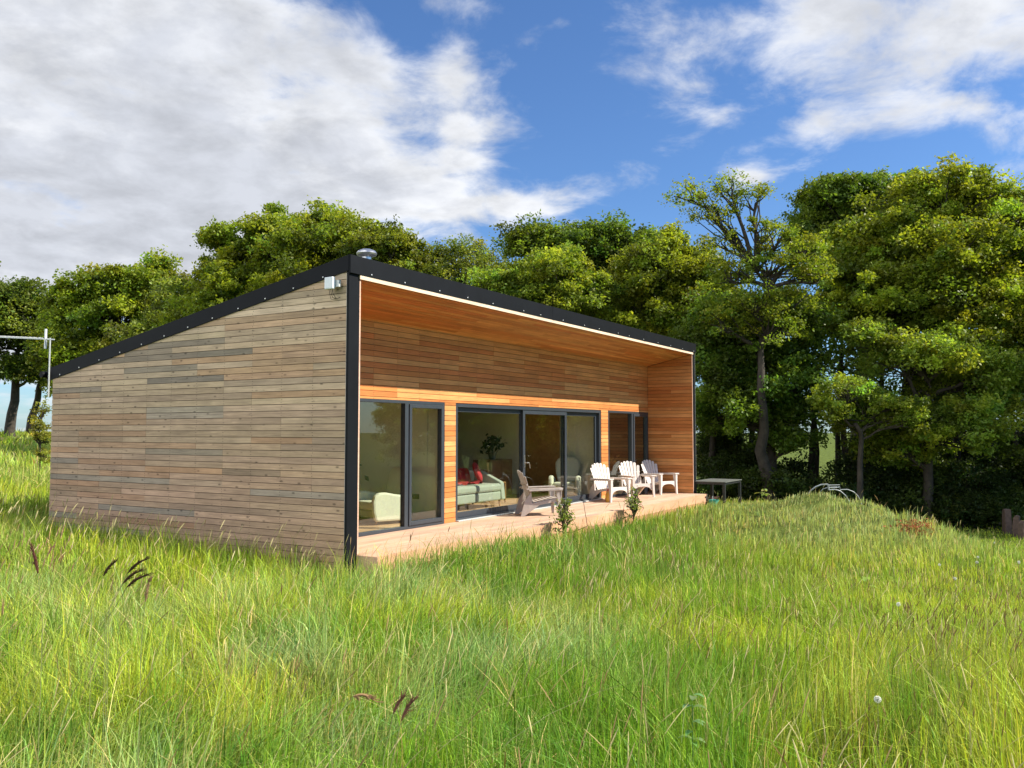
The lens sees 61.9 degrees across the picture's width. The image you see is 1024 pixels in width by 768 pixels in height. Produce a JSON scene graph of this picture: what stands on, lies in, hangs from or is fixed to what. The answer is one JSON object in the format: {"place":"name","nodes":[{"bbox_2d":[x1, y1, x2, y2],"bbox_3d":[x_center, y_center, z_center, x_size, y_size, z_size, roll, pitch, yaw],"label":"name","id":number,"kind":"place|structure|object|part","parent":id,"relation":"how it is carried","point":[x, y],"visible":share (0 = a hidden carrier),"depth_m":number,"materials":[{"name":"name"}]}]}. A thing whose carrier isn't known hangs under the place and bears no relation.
{"place":"outdoors","nodes":[
{"label":"outdoors","id":0,"kind":"place"},
{"bbox_2d":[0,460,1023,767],"bbox_3d":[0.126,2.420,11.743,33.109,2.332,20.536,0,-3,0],"label":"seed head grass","id":1,"kind":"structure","parent":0,"point":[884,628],"depth_m":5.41,"materials":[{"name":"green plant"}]},
{"bbox_2d":[0,0,1023,432],"label":"sky","id":2,"kind":"structure","parent":0,"point":[126,126],"materials":[{"name":"blue"}]},
{"bbox_2d":[0,427,1023,767],"bbox_3d":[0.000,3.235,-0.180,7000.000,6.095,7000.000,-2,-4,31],"label":"ground","id":3,"kind":"structure","parent":0,"point":[827,454],"depth_m":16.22,"materials":[{"name":"green plant"}]},
{"bbox_2d":[0,261,14,330],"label":"oak tree","id":4,"kind":"object","parent":3,"relation":"on","point":[3,311],"visible":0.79,"depth_m":49.22,"materials":[{"name":"green plant"}]},
{"bbox_2d":[0,274,58,436],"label":"oak tree","id":5,"kind":"object","parent":3,"relation":"on","point":[18,297],"visible":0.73,"depth_m":51.34,"materials":[{"name":"green plant"}]},
{"bbox_2d":[29,542,42,767],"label":"grass seed head","id":6,"kind":"object","parent":3,"relation":"on","point":[35,562],"depth_m":3.40},
{"bbox_2d":[19,319,53,433],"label":"oak tree","id":7,"kind":"object","parent":3,"relation":"on","point":[38,393],"visible":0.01,"depth_m":55.81,"materials":[{"name":"green plant"}]},
{"bbox_2d":[27,399,52,471],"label":"sapling","id":8,"kind":"object","parent":3,"relation":"on","point":[40,427],"visible":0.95,"depth_m":23.89,"materials":[{"name":"green plant"}]},
{"bbox_2d":[88,558,117,765],"bbox_3d":[-1.759,1.351,3.672,0.118,1.203,0.028,0,-3,4],"label":"grass seed head","id":9,"kind":"object","parent":3,"relation":"on","point":[109,566],"depth_m":3.69},
{"bbox_2d":[19,244,189,370],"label":"oak tree","id":10,"kind":"object","parent":3,"relation":"on","point":[78,325],"visible":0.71,"depth_m":43.68,"materials":[{"name":"green plant"}]},
{"bbox_2d":[102,566,145,763],"bbox_3d":[-1.604,1.343,3.522,0.170,1.174,0.026,0,-3,3],"label":"grass seed head","id":11,"kind":"object","parent":3,"relation":"on","point":[132,574],"depth_m":3.54},
{"bbox_2d":[106,555,150,762],"bbox_3d":[-1.607,1.326,3.573,0.178,1.216,0.023,0,-3,7],"label":"grass seed head","id":12,"kind":"object","parent":3,"relation":"on","point":[136,564],"depth_m":3.59},
{"bbox_2d":[104,572,153,767],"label":"grass seed head","id":13,"kind":"object","parent":3,"relation":"on","point":[136,579],"depth_m":3.49},
{"bbox_2d":[97,270,191,347],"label":"oak tree","id":14,"kind":"object","parent":3,"relation":"on","point":[136,327],"visible":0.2,"depth_m":38.02,"materials":[{"name":"green plant"}]},
{"bbox_2d":[138,575,153,767],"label":"grass seed head","id":15,"kind":"object","parent":3,"relation":"on","point":[147,588],"depth_m":3.19},
{"bbox_2d":[145,195,386,331],"bbox_3d":[-9.552,-2.338,35.494,10.153,11.176,7.750,-2,-4,31],"label":"oak tree","id":16,"kind":"object","parent":3,"relation":"on","point":[271,247],"visible":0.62,"depth_m":34.33,"materials":[{"name":"green plant"}]},
{"bbox_2d":[332,693,383,758],"bbox_3d":[-0.468,1.409,2.577,0.158,0.936,0.025,0,-3,2],"label":"grass seed head","id":17,"kind":"object","parent":3,"relation":"on","point":[368,697],"depth_m":2.60},
{"bbox_2d":[39,248,707,580],"bbox_3d":[-1.496,0.729,18.975,7.469,4.789,13.920,-2,-4,31],"label":"timber cabin","id":18,"kind":"object","parent":3,"relation":"on","point":[267,411],"visible":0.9,"depth_m":14.02,"materials":[{"name":"brown wood"}]},
{"bbox_2d":[0,329,54,396],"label":"tv aerial","id":19,"kind":"object","parent":18,"relation":"attached to","point":[45,338],"visible":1,"depth_m":14.25,"materials":[{"name":"metal"}]},
{"bbox_2d":[324,276,340,298],"bbox_3d":[-2.406,-1.289,11.513,0.210,0.298,0.135,-2,-4,31],"label":"wireless box","id":20,"kind":"object","parent":18,"relation":"attached to","point":[332,283],"visible":1,"depth_m":11.47,"materials":[{"name":"white plastic"}]},
{"bbox_2d":[359,466,400,524],"bbox_3d":[-2.321,1.992,15.412,0.907,1.003,0.760,3,-4,-42],"label":"armchair","id":21,"kind":"object","parent":18,"relation":"on","point":[380,507],"visible":0.66,"depth_m":15.12,"materials":[{"name":"beige fabric"}]},
{"bbox_2d":[358,398,444,536],"bbox_3d":[-1.932,1.355,14.266,0.115,2.169,2.635,-2,-4,31],"label":"window","id":22,"kind":"structure","parent":18,"relation":"in","point":[406,522],"depth_m":14.50,"materials":[{"name":"grey metal"}]},
{"bbox_2d":[458,468,504,505],"bbox_3d":[-1.123,2.234,18.101,0.900,0.816,2.320,-2,-4,31],"label":"sofa","id":23,"kind":"object","parent":18,"relation":"on","point":[491,488],"visible":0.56,"depth_m":18.26,"materials":[{"name":"green fabric"}]},
{"bbox_2d":[458,468,483,485],"bbox_3d":[-1.131,1.992,18.283,0.550,0.383,1.159,-2,-4,31],"label":"throw blanket","id":24,"kind":"object","parent":23,"relation":"on","point":[464,477],"visible":0.52,"depth_m":18.52,"materials":[{"name":"red fabric"}]},
{"bbox_2d":[472,462,482,480],"bbox_3d":[-0.756,1.931,18.703,0.140,0.460,0.460,-21,-4,1],"label":"red cushion","id":25,"kind":"object","parent":23,"relation":"on","point":[477,471],"visible":0.98,"depth_m":18.53,"materials":[{"name":"fabric"}]},
{"bbox_2d":[473,459,511,495],"bbox_3d":[-0.460,2.302,21.023,0.535,0.900,1.000,-2,-4,31],"label":"dining table","id":26,"kind":"object","parent":18,"relation":"on","point":[500,469],"visible":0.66,"depth_m":20.86,"materials":[{"name":"brown wood"}]},
{"bbox_2d":[480,433,506,458],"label":"house plant","id":27,"kind":"object","parent":26,"relation":"on","point":[490,452],"visible":1,"depth_m":20.88,"materials":[{"name":"green plant"}]},
{"bbox_3d":[-0.376,2.283,20.679,0.033,0.840,0.480,-2,-4,31],"label":"door","id":28,"kind":"part","parent":26,"relation":"part of","materials":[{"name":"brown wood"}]},
{"bbox_3d":[-0.116,2.307,21.105,0.033,0.840,0.480,-2,-4,31],"label":"door","id":29,"kind":"part","parent":26,"relation":"part of","materials":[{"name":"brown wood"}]},
{"bbox_2d":[486,462,505,502],"bbox_3d":[-0.374,2.279,19.897,0.458,0.922,0.400,0,-3,-3],"label":"dining chair","id":30,"kind":"object","parent":18,"relation":"on","point":[487,464],"visible":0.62,"depth_m":19.71,"materials":[{"name":"brown wood"}]},
{"bbox_2d":[454,403,603,521],"bbox_3d":[0.549,1.582,18.344,0.207,2.169,6.186,-2,-4,31],"label":"sliding door","id":31,"kind":"structure","parent":18,"relation":"in","point":[460,407],"depth_m":17.89,"materials":[{"name":"metal"}]},
{"bbox_2d":[515,470,562,516],"bbox_3d":[0.517,2.149,16.983,0.833,0.893,0.770,1,-3,-12],"label":"adirondack chair","id":32,"kind":"object","parent":18,"relation":"on","point":[526,504],"visible":0.94,"depth_m":16.75,"materials":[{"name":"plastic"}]},
{"bbox_2d":[525,414,559,494],"bbox_3d":[0.774,1.776,22.095,1.040,2.174,0.033,-2,-4,31],"label":"interior door","id":33,"kind":"structure","parent":18,"relation":"in","point":[542,432],"depth_m":22.11,"materials":[{"name":"brown wood"}]},
{"bbox_2d":[548,457,581,496],"bbox_3d":[1.323,2.304,21.027,0.760,1.003,0.907,-1,-3,11],"label":"armchair","id":34,"kind":"object","parent":18,"relation":"on","point":[574,483],"visible":0.78,"depth_m":21.20,"materials":[{"name":"beige fabric"}]},
{"bbox_2d":[605,489,609,502],"bbox_3d":[2.256,2.609,19.960,0.150,0.305,0.150,-1,-3,14],"label":"yellow bottle","id":35,"kind":"object","parent":18,"relation":"on","point":[607,495],"visible":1,"depth_m":19.90,"materials":[{"name":"plastic"}]},
{"bbox_2d":[589,463,631,502],"bbox_3d":[2.310,2.338,20.380,0.770,0.893,0.833,2,-4,-37],"label":"adirondack chair","id":36,"kind":"object","parent":18,"relation":"on","point":[601,485],"visible":0.97,"depth_m":20.41,"materials":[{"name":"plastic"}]},
{"bbox_2d":[609,454,619,463],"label":"house plant","id":37,"kind":"object","parent":18,"relation":"on","point":[611,456],"visible":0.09,"depth_m":22.73,"materials":[{"name":"green plant"}]},
{"bbox_2d":[607,411,648,496],"bbox_3d":[3.049,1.809,22.438,0.115,2.169,2.583,-2,-4,31],"label":"window","id":38,"kind":"structure","parent":18,"relation":"in","point":[631,415],"depth_m":22.64,"materials":[{"name":"black glass"}]},
{"bbox_2d":[618,461,656,496],"bbox_3d":[3.141,2.414,21.754,0.770,0.893,0.832,1,-3,-22],"label":"adirondack chair","id":39,"kind":"object","parent":18,"relation":"on","point":[635,481],"visible":0.88,"depth_m":21.92,"materials":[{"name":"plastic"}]},
{"bbox_2d":[641,460,678,494],"bbox_3d":[3.888,2.471,22.775,0.770,0.893,0.833,2,-4,-37],"label":"adirondack chair","id":40,"kind":"object","parent":18,"relation":"on","point":[647,467],"visible":0.89,"depth_m":22.82,"materials":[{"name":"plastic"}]},
{"bbox_2d":[329,214,446,277],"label":"oak tree","id":41,"kind":"object","parent":3,"relation":"on","point":[394,245],"visible":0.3,"depth_m":32.28,"materials":[{"name":"green plant"}]},
{"bbox_2d":[383,689,410,767],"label":"grass seed head","id":42,"kind":"object","parent":3,"relation":"on","point":[399,701],"depth_m":2.60},
{"bbox_2d":[390,692,418,767],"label":"grass seed head","id":43,"kind":"object","parent":3,"relation":"on","point":[406,710],"depth_m":2.55},
{"bbox_2d":[422,233,514,285],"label":"oak tree","id":44,"kind":"object","parent":3,"relation":"on","point":[450,263],"visible":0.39,"depth_m":33.41,"materials":[{"name":"green plant"}]},
{"bbox_2d":[456,239,620,314],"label":"oak tree","id":45,"kind":"object","parent":3,"relation":"on","point":[565,277],"visible":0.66,"depth_m":30.25,"materials":[{"name":"green plant"}]},
{"bbox_2d":[549,497,587,533],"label":"shrub","id":46,"kind":"object","parent":3,"relation":"on","point":[563,514],"visible":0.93,"depth_m":15.13,"materials":[{"name":"green plant"}]},
{"bbox_2d":[489,207,661,312],"bbox_3d":[3.157,-1.160,35.991,8.822,12.250,6.350,1,-3,-14],"label":"oak tree","id":47,"kind":"object","parent":3,"relation":"on","point":[599,240],"visible":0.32,"depth_m":34.46,"materials":[{"name":"green plant"}]},
{"bbox_2d":[622,485,643,520],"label":"shrub","id":48,"kind":"object","parent":3,"relation":"on","point":[632,501],"visible":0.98,"depth_m":17.77,"materials":[{"name":"green plant"}]},
{"bbox_2d":[577,218,752,342],"bbox_3d":[5.804,-0.756,31.903,6.411,10.782,5.571,-2,-4,31],"label":"oak tree","id":49,"kind":"object","parent":3,"relation":"on","point":[657,276],"visible":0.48,"depth_m":31.13,"materials":[{"name":"green plant"}]},
{"bbox_2d":[678,693,705,766],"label":"dock plant","id":50,"kind":"object","parent":3,"relation":"on","point":[692,698],"visible":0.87,"depth_m":3.79,"materials":[{"name":"green plant"}]},
{"bbox_2d":[708,496,718,503],"bbox_3d":[5.316,3.128,22.521,0.280,0.352,0.280,-1,-3,20],"label":"teal bucket","id":51,"kind":"object","parent":3,"relation":"on","point":[715,500],"visible":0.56,"depth_m":22.43,"materials":[{"name":"plastic"}]},
{"bbox_2d":[696,430,732,496],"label":"understorey shrub","id":52,"kind":"object","parent":3,"relation":"on","point":[699,448],"visible":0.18,"depth_m":30.61,"materials":[{"name":"green plant"}]},
{"bbox_2d":[695,478,741,503],"bbox_3d":[5.621,3.014,23.337,0.900,0.772,1.500,-2,-4,31],"label":"garden table","id":53,"kind":"object","parent":3,"relation":"on","point":[722,482],"visible":0.62,"depth_m":23.03,"materials":[{"name":"black paint"}]},
{"bbox_2d":[696,427,753,496],"bbox_3d":[7.773,2.609,31.025,2.965,3.728,2.578,2,-4,-31],"label":"understorey shrub","id":54,"kind":"object","parent":3,"relation":"on","point":[728,441],"visible":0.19,"depth_m":30.26,"materials":[{"name":"green plant"}]},
{"bbox_2d":[696,450,760,500],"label":"understorey shrub","id":55,"kind":"object","parent":3,"relation":"on","point":[719,462],"visible":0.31,"depth_m":28.68,"materials":[{"name":"green plant"}]},
{"bbox_2d":[700,441,762,498],"bbox_3d":[8.038,3.231,30.045,3.068,2.439,2.742,-2,-4,31],"label":"understorey shrub","id":56,"kind":"object","parent":3,"relation":"on","point":[747,454],"visible":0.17,"depth_m":29.71,"materials":[{"name":"green plant"}]},
{"bbox_2d":[705,387,775,496],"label":"young tree","id":57,"kind":"object","parent":3,"relation":"on","point":[712,445],"visible":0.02,"depth_m":29.82,"materials":[{"name":"green plant"}]},
{"bbox_2d":[701,465,782,500],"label":"understorey shrub","id":58,"kind":"object","parent":3,"relation":"on","point":[729,475],"visible":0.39,"depth_m":27.41,"materials":[{"name":"green plant"}]},
{"bbox_2d":[657,167,843,501],"bbox_3d":[7.531,-1.304,26.958,5.906,10.989,2.819,0,-3,5],"label":"oak tree","id":59,"kind":"object","parent":3,"relation":"on","point":[767,276],"visible":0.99,"depth_m":26.77,"materials":[{"name":"green plant"}]},
{"bbox_2d":[668,278,849,500],"bbox_3d":[8.042,0.511,28.514,5.970,8.100,4.499,0,-3,-8],"label":"oak tree","id":60,"kind":"object","parent":3,"relation":"on","point":[726,368],"visible":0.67,"depth_m":27.63,"materials":[{"name":"green plant"}]},
{"bbox_2d":[754,489,771,495],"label":"dock plant","id":61,"kind":"object","parent":3,"relation":"on","point":[766,494],"visible":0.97,"depth_m":22.02,"materials":[{"name":"green plant"}]},
{"bbox_2d":[726,462,816,500],"bbox_3d":[8.420,3.396,27.319,2.679,1.831,3.193,-2,-4,31],"label":"understorey shrub","id":62,"kind":"object","parent":3,"relation":"on","point":[791,487],"visible":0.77,"depth_m":26.77,"materials":[{"name":"green plant"}]},
{"bbox_2d":[754,451,819,495],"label":"understorey shrub","id":63,"kind":"object","parent":3,"relation":"on","point":[796,465],"visible":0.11,"depth_m":28.55,"materials":[{"name":"green plant"}]},
{"bbox_2d":[794,467,855,502],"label":"understorey shrub","id":64,"kind":"object","parent":3,"relation":"on","point":[816,481],"visible":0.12,"depth_m":27.75,"materials":[{"name":"green plant"}]},
{"bbox_2d":[799,326,859,477],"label":"young tree","id":65,"kind":"object","parent":3,"relation":"on","point":[816,471],"visible":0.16,"depth_m":31.21,"materials":[{"name":"green plant"}]},
{"bbox_2d":[807,484,861,504],"bbox_3d":[8.223,3.061,21.802,1.065,1.097,1.843,-2,-4,31],"label":"garden hoop frame","id":66,"kind":"object","parent":3,"relation":"on","point":[828,487],"visible":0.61,"depth_m":21.29,"materials":[{"name":"grey metal"}]},
{"bbox_2d":[817,326,866,479],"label":"young tree","id":67,"kind":"object","parent":3,"relation":"on","point":[837,439],"visible":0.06,"depth_m":31.76,"materials":[{"name":"green plant"}]},
{"bbox_2d":[802,332,886,479],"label":"young tree","id":68,"kind":"object","parent":3,"relation":"on","point":[813,426],"visible":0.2,"depth_m":30.13,"materials":[{"name":"green plant"}]},
{"bbox_2d":[804,338,905,468],"bbox_3d":[12.069,1.522,30.509,5.083,6.989,4.391,3,-4,-45],"label":"young tree","id":69,"kind":"object","parent":3,"relation":"on","point":[843,435],"visible":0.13,"depth_m":29.97,"materials":[{"name":"green plant"}]},
{"bbox_2d":[814,480,898,513],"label":"understorey shrub","id":70,"kind":"object","parent":3,"relation":"on","point":[848,494],"visible":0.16,"depth_m":26.67,"materials":[{"name":"green plant"}]},
{"bbox_2d":[774,165,946,461],"bbox_3d":[15.524,-2.142,37.750,10.908,15.363,7.588,2,-4,-37],"label":"oak tree","id":71,"kind":"object","parent":3,"relation":"on","point":[823,202],"visible":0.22,"depth_m":35.87,"materials":[{"name":"green plant"}]},
{"bbox_2d":[814,337,908,468],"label":"young tree","id":72,"kind":"object","parent":3,"relation":"on","point":[879,382],"visible":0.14,"depth_m":30.12,"materials":[{"name":"green plant"}]},
{"bbox_2d":[819,452,910,496],"bbox_3d":[11.880,3.636,28.432,3.292,2.776,3.274,-2,-4,31],"label":"understorey shrub","id":73,"kind":"object","parent":3,"relation":"on","point":[870,476],"visible":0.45,"depth_m":28.02,"materials":[{"name":"green plant"}]},
{"bbox_2d":[835,435,895,483],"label":"understorey shrub","id":74,"kind":"object","parent":3,"relation":"on","point":[840,452],"visible":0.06,"depth_m":30.81,"materials":[{"name":"green plant"}]},
{"bbox_2d":[804,367,930,504],"bbox_3d":[10.674,2.170,25.984,3.865,5.204,3.340,0,-3,2],"label":"oak tree","id":75,"kind":"object","parent":3,"relation":"on","point":[851,409],"visible":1,"depth_m":25.37,"materials":[{"name":"green plant"}]},
{"bbox_2d":[859,576,878,593],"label":"dock plant","id":76,"kind":"object","parent":3,"relation":"on","point":[864,579],"visible":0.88,"depth_m":8.97,"materials":[{"name":"green plant"}]},
{"bbox_2d":[874,696,880,762],"bbox_3d":[1.840,1.808,4.288,0.034,0.476,0.034,-2,-4,31],"label":"dandelion clock","id":77,"kind":"object","parent":3,"relation":"on","point":[877,699],"visible":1,"depth_m":4.30,"materials":[{"name":"white plant"}]},
{"bbox_2d":[884,324,907,392],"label":"young tree","id":78,"kind":"object","parent":3,"relation":"on","point":[896,387],"visible":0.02,"depth_m":31.43,"materials":[{"name":"green plant"}]},
{"bbox_2d":[867,488,936,521],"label":"understorey shrub","id":79,"kind":"object","parent":3,"relation":"on","point":[904,505],"visible":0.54,"depth_m":26.32,"materials":[{"name":"green plant"}]},
{"bbox_2d":[883,518,940,536],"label":"dead bracken","id":80,"kind":"object","parent":3,"relation":"on","point":[907,526],"visible":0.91,"depth_m":14.96,"materials":[{"name":"brown plant"}]},
{"bbox_2d":[877,468,950,523],"bbox_3d":[12.964,3.838,27.943,2.780,2.238,3.167,-2,-4,31],"label":"understorey shrub","id":81,"kind":"object","parent":3,"relation":"on","point":[914,478],"visible":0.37,"depth_m":27.16,"materials":[{"name":"green plant"}]},
{"bbox_2d":[814,151,1023,470],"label":"oak tree","id":82,"kind":"object","parent":3,"relation":"on","point":[923,251],"visible":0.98,"depth_m":28.22,"materials":[{"name":"green plant"}]},
{"bbox_2d":[836,313,1023,522],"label":"oak tree","id":83,"kind":"object","parent":3,"relation":"on","point":[948,372],"visible":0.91,"depth_m":26.04,"materials":[{"name":"green plant"}]},
{"bbox_2d":[888,485,972,525],"bbox_3d":[13.086,3.997,27.095,2.734,1.690,2.906,-2,-4,31],"label":"understorey shrub","id":84,"kind":"object","parent":3,"relation":"on","point":[945,500],"visible":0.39,"depth_m":26.53,"materials":[{"name":"green plant"}]},
{"bbox_2d":[895,453,979,524],"bbox_3d":[14.176,3.598,28.434,3.096,2.813,3.099,-1,-3,11],"label":"understorey shrub","id":85,"kind":"object","parent":3,"relation":"on","point":[939,468],"visible":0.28,"depth_m":27.72,"materials":[{"name":"green plant"}]},
{"bbox_2d":[931,347,1008,464],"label":"young tree","id":86,"kind":"object","parent":3,"relation":"on","point":[958,453],"visible":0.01,"depth_m":30.68,"materials":[{"name":"green plant"}]},
{"bbox_2d":[932,481,1012,527],"bbox_3d":[14.436,3.936,27.140,2.773,1.809,2.868,-1,-3,15],"label":"understorey shrub","id":87,"kind":"object","parent":3,"relation":"on","point":[967,494],"visible":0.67,"depth_m":26.51,"materials":[{"name":"green plant"}]},
{"bbox_2d":[934,457,1023,524],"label":"understorey shrub","id":88,"kind":"object","parent":3,"relation":"on","point":[988,481],"visible":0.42,"depth_m":27.41,"materials":[{"name":"green plant"}]},
{"bbox_2d":[937,432,1020,466],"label":"understorey shrub","id":89,"kind":"object","parent":3,"relation":"on","point":[965,455],"visible":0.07,"depth_m":31.17,"materials":[{"name":"green plant"}]},
{"bbox_2d":[955,487,1023,528],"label":"understorey shrub","id":90,"kind":"object","parent":3,"relation":"on","point":[989,510],"visible":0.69,"depth_m":26.29,"materials":[{"name":"green plant"}]},
{"bbox_2d":[959,447,1023,505],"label":"understorey shrub","id":91,"kind":"object","parent":3,"relation":"on","point":[1019,472],"visible":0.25,"depth_m":28.45,"materials":[{"name":"green plant"}]},
{"bbox_2d":[972,420,1023,466],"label":"understorey shrub","id":92,"kind":"object","parent":3,"relation":"on","point":[1021,439],"visible":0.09,"depth_m":31.09,"materials":[{"name":"green plant"}]},
{"bbox_2d":[974,242,1023,414],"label":"oak tree","id":93,"kind":"object","parent":3,"relation":"on","point":[1009,343],"visible":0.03,"depth_m":30.08,"materials":[{"name":"green plant"}]},
{"bbox_2d":[987,444,1023,505],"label":"understorey shrub","id":94,"kind":"object","parent":3,"relation":"on","point":[1016,487],"visible":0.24,"depth_m":27.85,"materials":[{"name":"green plant"}]},
{"bbox_2d":[1002,509,1011,533],"bbox_3d":[14.489,4.061,25.014,0.190,0.818,0.262,0,-3,8],"label":"timber post","id":95,"kind":"object","parent":3,"relation":"on","point":[1006,522],"visible":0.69,"depth_m":24.91,"materials":[{"name":"brown wood"}]},
{"bbox_2d":[998,334,1023,507],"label":"young tree","id":96,"kind":"object","parent":3,"relation":"on","point":[1015,432],"visible":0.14,"depth_m":28.77,"materials":[{"name":"green plant"}]},
{"bbox_2d":[1012,515,1019,536],"bbox_3d":[14.301,4.079,24.210,0.202,0.717,0.190,-3,-4,41],"label":"timber post","id":97,"kind":"object","parent":3,"relation":"on","point":[1016,519],"visible":0.52,"depth_m":24.15,"materials":[{"name":"brown wood"}]},
{"bbox_2d":[1018,520,1023,539],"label":"timber post","id":98,"kind":"object","parent":3,"relation":"on","point":[1021,528],"visible":0.71,"depth_m":23.37,"materials":[{"name":"brown wood"}]},
{"bbox_2d":[641,487,647,494],"bbox_3d":[3.463,2.780,22.441,0.100,0.240,0.305,1,-3,-15],"label":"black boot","id":99,"kind":"object","parent":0,"point":[644,491],"visible":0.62,"depth_m":22.31,"materials":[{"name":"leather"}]}
]}

